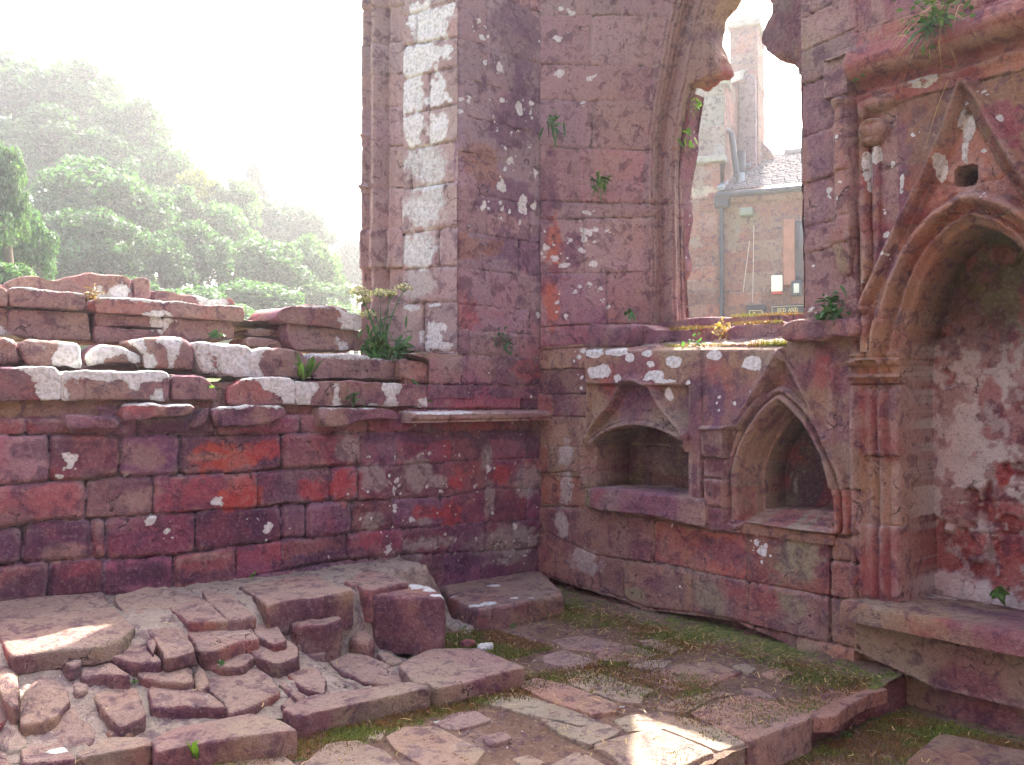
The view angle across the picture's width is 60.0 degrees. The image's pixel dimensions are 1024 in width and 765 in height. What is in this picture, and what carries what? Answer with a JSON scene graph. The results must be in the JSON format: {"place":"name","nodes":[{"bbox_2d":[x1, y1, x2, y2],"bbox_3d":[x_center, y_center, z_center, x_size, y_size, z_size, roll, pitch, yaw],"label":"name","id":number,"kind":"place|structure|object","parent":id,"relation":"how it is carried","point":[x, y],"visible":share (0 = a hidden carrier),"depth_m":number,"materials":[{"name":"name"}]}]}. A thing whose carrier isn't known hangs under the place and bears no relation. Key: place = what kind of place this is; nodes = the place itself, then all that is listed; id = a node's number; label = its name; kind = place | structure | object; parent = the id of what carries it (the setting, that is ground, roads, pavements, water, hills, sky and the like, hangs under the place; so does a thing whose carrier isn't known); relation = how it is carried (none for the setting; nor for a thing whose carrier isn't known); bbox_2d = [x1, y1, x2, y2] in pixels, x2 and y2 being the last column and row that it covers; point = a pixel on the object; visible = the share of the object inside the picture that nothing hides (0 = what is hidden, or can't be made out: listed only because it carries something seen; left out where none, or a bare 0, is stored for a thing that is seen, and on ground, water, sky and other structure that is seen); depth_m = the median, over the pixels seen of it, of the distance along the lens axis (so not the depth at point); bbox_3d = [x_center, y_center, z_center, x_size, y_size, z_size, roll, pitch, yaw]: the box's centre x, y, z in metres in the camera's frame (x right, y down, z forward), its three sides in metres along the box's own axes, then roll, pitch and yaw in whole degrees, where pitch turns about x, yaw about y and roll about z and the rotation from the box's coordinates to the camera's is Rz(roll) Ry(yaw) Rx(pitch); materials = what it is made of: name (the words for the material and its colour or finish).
{"place":"outdoors","nodes":[
{"label":"outdoors","id":0,"kind":"place"},
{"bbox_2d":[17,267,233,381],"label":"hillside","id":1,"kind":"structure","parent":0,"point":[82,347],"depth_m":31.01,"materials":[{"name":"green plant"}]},
{"bbox_2d":[0,174,19,251],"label":"tree","id":2,"kind":"object","parent":1,"relation":"on","point":[8,234],"visible":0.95,"depth_m":19.12,"materials":[{"name":"green plant"}]},
{"bbox_2d":[0,141,32,263],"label":"tree","id":3,"kind":"object","parent":1,"relation":"on","point":[16,204],"visible":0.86,"depth_m":19.45,"materials":[{"name":"green plant"}]},
{"bbox_2d":[0,261,38,342],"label":"tree","id":4,"kind":"object","parent":1,"relation":"on","point":[9,271],"visible":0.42,"depth_m":18.30,"materials":[{"name":"green plant"}]},
{"bbox_2d":[0,124,44,198],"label":"tree","id":5,"kind":"object","parent":1,"relation":"on","point":[32,159],"visible":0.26,"depth_m":41.54,"materials":[{"name":"green plant"}]},
{"bbox_2d":[0,207,60,280],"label":"tree","id":6,"kind":"object","parent":1,"relation":"on","point":[38,251],"visible":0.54,"depth_m":21.15,"materials":[{"name":"green plant"}]},
{"bbox_2d":[0,47,90,119],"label":"tree","id":7,"kind":"object","parent":1,"relation":"on","point":[17,93],"visible":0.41,"depth_m":46.05,"materials":[{"name":"green plant"}]},
{"bbox_2d":[29,196,68,220],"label":"tree","id":8,"kind":"object","parent":1,"relation":"on","point":[49,205],"visible":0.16,"depth_m":32.12,"materials":[{"name":"green plant"}]},
{"bbox_2d":[0,101,114,168],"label":"tree","id":9,"kind":"object","parent":1,"relation":"on","point":[46,128],"visible":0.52,"depth_m":42.76,"materials":[{"name":"green plant"}]},
{"bbox_2d":[27,55,132,121],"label":"tree","id":10,"kind":"object","parent":1,"relation":"on","point":[77,86],"visible":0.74,"depth_m":45.25,"materials":[{"name":"green plant"}]},
{"bbox_2d":[32,206,155,279],"bbox_3d":[-14.915,-4.268,30.723,4.005,3.724,3.989,-1,-1,27],"label":"tree","id":11,"kind":"object","parent":1,"relation":"on","point":[97,240],"visible":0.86,"depth_m":30.18,"materials":[{"name":"green plant"}]},
{"bbox_2d":[29,154,165,271],"bbox_3d":[-16.118,-6.505,34.631,4.634,4.741,4.435,1,-1,-40],"label":"tree","id":12,"kind":"object","parent":1,"relation":"on","point":[81,183],"visible":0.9,"depth_m":33.56,"materials":[{"name":"green plant"}]},
{"bbox_2d":[55,126,147,180],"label":"tree","id":13,"kind":"object","parent":1,"relation":"on","point":[114,150],"visible":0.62,"depth_m":42.43,"materials":[{"name":"green plant"}]},
{"bbox_2d":[77,95,175,151],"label":"tree","id":14,"kind":"object","parent":1,"relation":"on","point":[137,118],"visible":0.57,"depth_m":44.75,"materials":[{"name":"green plant"}]},
{"bbox_2d":[99,179,181,242],"bbox_3d":[-15.120,-5.929,35.748,3.268,4.662,3.479,0,-1,17],"label":"tree","id":15,"kind":"object","parent":1,"relation":"on","point":[162,200],"visible":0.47,"depth_m":35.22,"materials":[{"name":"green plant"}]},
{"bbox_2d":[122,275,186,294],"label":"tree","id":16,"kind":"object","parent":1,"relation":"on","point":[153,287],"visible":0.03,"depth_m":27.61,"materials":[{"name":"green plant"}]},
{"bbox_2d":[122,229,199,289],"bbox_3d":[-12.893,-3.746,32.419,2.719,3.721,2.612,0,-1,-25],"label":"tree","id":17,"kind":"object","parent":1,"relation":"on","point":[163,258],"visible":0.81,"depth_m":32.04,"materials":[{"name":"green plant"}]},
{"bbox_2d":[133,142,197,190],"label":"tree","id":18,"kind":"object","parent":1,"relation":"on","point":[165,165],"visible":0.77,"depth_m":43.90,"materials":[{"name":"green plant"}]},
{"bbox_2d":[153,184,210,288],"bbox_3d":[-14.971,-6.230,39.155,3.521,4.982,3.476,1,-1,-40],"label":"tree","id":19,"kind":"object","parent":1,"relation":"on","point":[182,195],"visible":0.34,"depth_m":38.66,"materials":[{"name":"green plant"}]},
{"bbox_2d":[174,165,219,286],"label":"tree","id":20,"kind":"object","parent":1,"relation":"on","point":[199,180],"visible":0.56,"depth_m":43.15,"materials":[{"name":"green plant"}]},
{"bbox_2d":[159,219,239,286],"bbox_3d":[-12.306,-4.140,34.639,3.324,4.449,3.538,0,-1,-17],"label":"tree","id":21,"kind":"object","parent":1,"relation":"on","point":[209,249],"visible":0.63,"depth_m":34.06,"materials":[{"name":"green plant"}]},
{"bbox_2d":[166,285,234,305],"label":"tree","id":22,"kind":"object","parent":1,"relation":"on","point":[204,291],"visible":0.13,"depth_m":29.77,"materials":[{"name":"green plant"}]},
{"bbox_2d":[201,200,261,255],"bbox_3d":[-13.270,-5.542,40.319,3.357,5.366,3.370,0,-1,11],"label":"tree","id":23,"kind":"object","parent":1,"relation":"on","point":[228,220],"visible":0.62,"depth_m":39.44,"materials":[{"name":"green plant"}]},
{"bbox_2d":[204,177,264,273],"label":"tree","id":24,"kind":"object","parent":1,"relation":"on","point":[242,194],"visible":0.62,"depth_m":43.66,"materials":[{"name":"green plant"}]},
{"bbox_2d":[233,303,257,319],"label":"tree","id":25,"kind":"object","parent":1,"relation":"on","point":[247,310],"visible":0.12,"depth_m":27.70,"materials":[{"name":"green plant"}]},
{"bbox_2d":[242,162,274,200],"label":"tree","id":26,"kind":"object","parent":1,"relation":"on","point":[253,173],"visible":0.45,"depth_m":52.98,"materials":[{"name":"green plant"}]},
{"bbox_2d":[213,278,304,309],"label":"tree","id":27,"kind":"object","parent":1,"relation":"on","point":[256,295],"visible":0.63,"depth_m":32.91,"materials":[{"name":"green plant"}]},
{"bbox_2d":[215,235,314,289],"bbox_3d":[-10.115,-3.605,36.848,3.978,4.912,3.927,1,-1,-40],"label":"tree","id":28,"kind":"object","parent":1,"relation":"on","point":[268,261],"visible":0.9,"depth_m":35.94,"materials":[{"name":"green plant"}]},
{"bbox_2d":[249,196,314,241],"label":"tree","id":29,"kind":"object","parent":1,"relation":"on","point":[275,216],"visible":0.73,"depth_m":49.13,"materials":[{"name":"green plant"}]},
{"bbox_2d":[279,204,339,248],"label":"tree","id":30,"kind":"object","parent":1,"relation":"on","point":[319,228],"visible":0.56,"depth_m":50.52,"materials":[{"name":"green plant"}]},
{"bbox_2d":[292,233,349,290],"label":"tree","id":31,"kind":"object","parent":1,"relation":"on","point":[322,262],"visible":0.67,"depth_m":39.71,"materials":[{"name":"green plant"}]},
{"bbox_2d":[288,281,357,308],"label":"tree","id":32,"kind":"object","parent":1,"relation":"on","point":[321,294],"visible":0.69,"depth_m":36.23,"materials":[{"name":"green plant"}]},
{"bbox_2d":[326,303,360,352],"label":"tree","id":33,"kind":"object","parent":1,"relation":"on","point":[348,308],"visible":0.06,"depth_m":33.21,"materials":[{"name":"green plant"}]},
{"bbox_2d":[334,238,361,353],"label":"tree","id":34,"kind":"object","parent":1,"relation":"on","point":[349,254],"visible":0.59,"depth_m":59.35,"materials":[{"name":"green plant"}]},
{"bbox_2d":[0,0,801,354],"label":"sky","id":35,"kind":"structure","parent":0,"point":[275,84],"materials":[{"name":"white"}]},
{"bbox_2d":[218,584,1023,764],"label":"paving","id":36,"kind":"structure","parent":0,"point":[790,739],"depth_m":4.21,"materials":[{"name":"red stone"}]},
{"bbox_2d":[20,742,74,764],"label":"kerb stone","id":37,"kind":"object","parent":36,"relation":"on","point":[56,753],"visible":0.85,"depth_m":3.46,"materials":[{"name":"pink stone"}]},
{"bbox_2d":[76,737,151,764],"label":"kerb stone","id":38,"kind":"object","parent":36,"relation":"on","point":[123,751],"visible":1,"depth_m":3.52,"materials":[{"name":"pink stone"}]},
{"bbox_2d":[151,714,296,764],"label":"kerb stone","id":39,"kind":"object","parent":36,"relation":"on","point":[241,737],"visible":0.98,"depth_m":3.64,"materials":[{"name":"red stone"}]},
{"bbox_2d":[185,739,198,759],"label":"broadleaf weed","id":40,"kind":"object","parent":39,"relation":"on","point":[194,750],"visible":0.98,"depth_m":3.53,"materials":[{"name":"green plant"}]},
{"bbox_2d":[0,557,535,764],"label":"rubble bench","id":41,"kind":"object","parent":36,"relation":"on","point":[277,645],"visible":0.89,"depth_m":4.30,"materials":[{"name":"red stone"}]},
{"bbox_2d":[217,660,224,668],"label":"weed","id":42,"kind":"object","parent":41,"relation":"on","point":[221,662],"visible":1,"depth_m":4.20,"materials":[{"name":"green plant"}]},
{"bbox_2d":[0,273,551,600],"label":"ruined wall","id":43,"kind":"structure","parent":36,"relation":"on","point":[135,454],"depth_m":5.50,"materials":[{"name":"red stone"}]},
{"bbox_2d":[84,284,107,303],"bbox_3d":[-2.545,-0.526,5.398,0.139,0.159,0.148,0,-1,13],"label":"weed","id":44,"kind":"object","parent":43,"relation":"on","point":[92,292],"visible":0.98,"depth_m":5.39,"materials":[{"name":"beige plant"}]},
{"bbox_2d":[208,330,224,339],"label":"weed","id":45,"kind":"object","parent":43,"relation":"on","point":[214,334],"visible":1,"depth_m":5.78,"materials":[{"name":"green plant"}]},
{"bbox_2d":[294,353,321,379],"bbox_3d":[-1.328,-0.103,5.745,0.143,0.193,0.161,1,-1,-40],"label":"dock","id":46,"kind":"object","parent":43,"relation":"on","point":[306,371],"visible":1,"depth_m":5.72,"materials":[{"name":"green plant"}]},
{"bbox_2d":[343,390,365,407],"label":"fern","id":47,"kind":"object","parent":43,"relation":"attached to","point":[354,397],"visible":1,"depth_m":5.88,"materials":[{"name":"green plant"}]},
{"bbox_2d":[349,282,425,384],"bbox_3d":[-0.894,-0.362,6.366,0.559,0.781,0.475,1,-1,-40],"label":"hogweed","id":48,"kind":"object","parent":43,"relation":"on","point":[380,348],"visible":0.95,"depth_m":6.34,"materials":[{"name":"green plant"}]},
{"bbox_2d":[282,682,430,739],"bbox_3d":[-0.738,1.549,4.168,0.694,0.170,0.241,1,-1,-35],"label":"kerb stone","id":49,"kind":"object","parent":36,"relation":"on","point":[310,715],"visible":0.83,"depth_m":4.09,"materials":[{"name":"red stone"}]},
{"bbox_2d":[372,583,445,654],"bbox_3d":[-0.586,1.382,5.241,0.498,0.344,0.445,0,-1,11],"label":"stone block","id":50,"kind":"object","parent":36,"relation":"on","point":[411,620],"depth_m":5.04,"materials":[{"name":"red stone"}]},
{"bbox_2d":[399,648,524,707],"bbox_3d":[-0.325,1.557,4.649,0.610,0.169,0.596,1,-1,-40],"label":"kerb stone","id":51,"kind":"object","parent":36,"relation":"on","point":[449,675],"visible":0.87,"depth_m":4.53,"materials":[{"name":"red stone"}]},
{"bbox_2d":[460,639,475,647],"bbox_3d":[-0.266,1.588,5.348,0.105,0.076,0.082,1,-1,-40],"label":"red stone","id":52,"kind":"object","parent":36,"relation":"on","point":[467,642],"visible":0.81,"depth_m":5.32,"materials":[{"name":"stone"}]},
{"bbox_2d":[477,642,493,649],"bbox_3d":[-0.158,1.586,5.283,0.110,0.065,0.091,1,-1,-40],"label":"white stone","id":53,"kind":"object","parent":36,"relation":"on","point":[482,646],"visible":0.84,"depth_m":5.26,"materials":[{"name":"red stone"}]},
{"bbox_2d":[441,571,563,632],"bbox_3d":[-0.084,1.571,6.337,0.846,0.241,1.304,0,-1,-11],"label":"corner slab","id":54,"kind":"object","parent":36,"relation":"on","point":[492,603],"depth_m":6.03,"materials":[{"name":"red stone"}]},
{"bbox_2d":[14,559,1022,764],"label":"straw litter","id":55,"kind":"object","parent":36,"relation":"on","point":[676,681],"visible":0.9,"depth_m":4.65,"materials":[{"name":"beige plant"}]},
{"bbox_2d":[357,0,741,584],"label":"window pier","id":56,"kind":"structure","parent":36,"relation":"on","point":[485,214],"depth_m":6.91,"materials":[{"name":"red stone"}]},
{"bbox_2d":[494,327,513,354],"bbox_3d":[-0.066,-0.316,6.743,0.164,0.219,0.195,0,-1,-14],"label":"fern","id":57,"kind":"object","parent":56,"relation":"attached to","point":[507,343],"visible":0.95,"depth_m":6.71,"materials":[{"name":"green plant"}]},
{"bbox_2d":[538,110,564,150],"bbox_3d":[0.312,-1.941,6.869,0.161,0.297,0.258,1,-1,-40],"label":"fern","id":58,"kind":"object","parent":56,"relation":"attached to","point":[553,128],"visible":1,"depth_m":6.85,"materials":[{"name":"green plant"}]},
{"bbox_2d":[590,170,611,201],"bbox_3d":[0.680,-1.527,6.980,0.224,0.293,0.190,1,-1,-40],"label":"fern","id":59,"kind":"object","parent":56,"relation":"attached to","point":[601,180],"visible":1,"depth_m":6.97,"materials":[{"name":"green plant"}]},
{"bbox_2d":[674,113,697,148],"bbox_3d":[1.396,-2.002,7.141,0.246,0.312,0.235,0,-1,24],"label":"weed","id":60,"kind":"object","parent":56,"relation":"attached to","point":[688,129],"visible":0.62,"depth_m":7.07,"materials":[{"name":"green plant"}]},
{"bbox_2d":[691,98,701,110],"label":"weed","id":61,"kind":"object","parent":56,"relation":"attached to","point":[698,104],"visible":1,"depth_m":7.03,"materials":[{"name":"green plant"}]},
{"bbox_2d":[307,602,917,764],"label":"leaf litter","id":62,"kind":"object","parent":36,"relation":"on","point":[618,684],"visible":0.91,"depth_m":4.56,"materials":[{"name":"brown plant"}]},
{"bbox_2d":[213,598,1023,764],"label":"ground moss","id":63,"kind":"object","parent":36,"relation":"on","point":[892,720],"visible":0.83,"depth_m":4.48,"materials":[{"name":"green plant"}]},
{"bbox_2d":[840,728,852,741],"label":"weed","id":64,"kind":"object","parent":36,"relation":"on","point":[846,734],"visible":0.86,"depth_m":4.29,"materials":[{"name":"green plant"}]},
{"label":"ground","id":65,"kind":"structure","parent":0,"visible":0},
{"bbox_2d":[686,15,803,317],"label":"stone house","id":66,"kind":"structure","parent":65,"relation":"on","point":[739,164],"depth_m":17.54,"materials":[{"name":"red stone"}]},
{"bbox_2d":[739,207,753,216],"bbox_3d":[4.555,-3.298,17.193,0.260,0.160,0.250,0,-1,23],"label":"floodlight","id":67,"kind":"object","parent":66,"relation":"attached to","point":[746,212],"visible":1,"depth_m":17.09,"materials":[{"name":"paint"}]},
{"bbox_2d":[743,241,749,291],"bbox_3d":[4.559,-2.256,17.254,0.144,0.998,0.036,0,-1,23],"label":"cable","id":68,"kind":"object","parent":66,"relation":"attached to","point":[746,266],"visible":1,"depth_m":17.24,"materials":[{"name":"beige plastic"}]},
{"bbox_2d":[752,225,753,302],"bbox_3d":[4.679,-2.299,17.211,0.036,1.501,0.044,1,-1,-40],"label":"cable","id":69,"kind":"object","parent":66,"relation":"attached to","point":[753,260],"visible":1,"depth_m":17.20,"materials":[{"name":"beige plastic"}]},
{"bbox_2d":[746,304,766,314],"bbox_3d":[4.720,-1.193,17.136,0.378,0.620,0.066,0,-1,23],"label":"wall sign","id":70,"kind":"object","parent":66,"relation":"attached to","point":[756,309],"visible":0.21,"depth_m":17.12,"materials":[{"name":"grey metal"}]},
{"bbox_2d":[771,275,782,294],"bbox_3d":[5.078,-1.871,16.994,0.210,0.365,0.100,0,-1,23],"label":"alarm box","id":71,"kind":"object","parent":66,"relation":"attached to","point":[776,284],"visible":1,"depth_m":16.95,"materials":[{"name":"beige plastic"}]},
{"bbox_2d":[770,304,803,313],"bbox_3d":[5.379,-1.179,16.854,0.898,0.620,0.070,0,-1,23],"label":"wall sign","id":72,"kind":"object","parent":66,"relation":"attached to","point":[791,308],"visible":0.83,"depth_m":16.90,"materials":[{"name":"grey metal"}]},
{"bbox_2d":[791,280,802,296],"bbox_3d":[5.395,-1.777,16.796,0.200,0.300,0.195,0,-1,23],"label":"wall lantern","id":73,"kind":"object","parent":66,"relation":"attached to","point":[796,288],"depth_m":16.72,"materials":[{"name":"paint"}]},
{"bbox_2d":[796,221,803,281],"bbox_3d":[5.918,-2.496,16.692,1.100,1.163,0.100,0,-1,23],"label":"window frame","id":74,"kind":"structure","parent":66,"relation":"in","point":[797,222],"depth_m":16.85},
{"bbox_2d":[799,223,803,277],"bbox_3d":[5.903,-2.497,16.655,0.960,1.043,0.060,0,-1,23],"label":"window pane","id":75,"kind":"structure","parent":66,"relation":"in","point":[801,261],"depth_m":16.80,"materials":[{"name":"white glass"}]},
{"bbox_2d":[537,0,1023,736],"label":"niche wall","id":76,"kind":"structure","parent":65,"relation":"on","point":[851,488],"depth_m":4.97,"materials":[{"name":"red stone"}]},
{"bbox_2d":[624,308,636,320],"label":"fern","id":77,"kind":"object","parent":76,"relation":"on","point":[630,313],"visible":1,"depth_m":6.66,"materials":[{"name":"green plant"}]},
{"bbox_2d":[682,332,704,346],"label":"trailing weed","id":78,"kind":"object","parent":76,"relation":"on","point":[690,341],"visible":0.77,"depth_m":5.82,"materials":[{"name":"green plant"}]},
{"bbox_2d":[712,317,730,340],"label":"trailing weed","id":79,"kind":"object","parent":76,"relation":"on","point":[719,324],"visible":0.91,"depth_m":5.96,"materials":[{"name":"plant"}]},
{"bbox_2d":[662,311,802,347],"bbox_3d":[1.520,-0.331,5.947,0.710,0.358,1.165,1,-1,-40],"label":"sill moss","id":80,"kind":"object","parent":76,"relation":"on","point":[761,343],"visible":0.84,"depth_m":5.89,"materials":[{"name":"yellow plant"}]},
{"bbox_2d":[813,285,850,344],"bbox_3d":[1.795,-0.377,5.005,0.185,0.344,0.188,1,-1,-40],"label":"rosette plant","id":81,"kind":"object","parent":76,"relation":"on","point":[832,310],"visible":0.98,"depth_m":4.99,"materials":[{"name":"green plant"}]},
{"bbox_2d":[874,0,1017,156],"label":"grass tuft","id":82,"kind":"object","parent":76,"relation":"on","point":[941,20],"visible":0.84,"depth_m":4.48,"materials":[{"name":"green plant"}]},
{"bbox_2d":[989,585,1009,606],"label":"weed","id":83,"kind":"object","parent":76,"relation":"on","point":[1000,592],"visible":1,"depth_m":4.65,"materials":[{"name":"green plant"}]}
]}

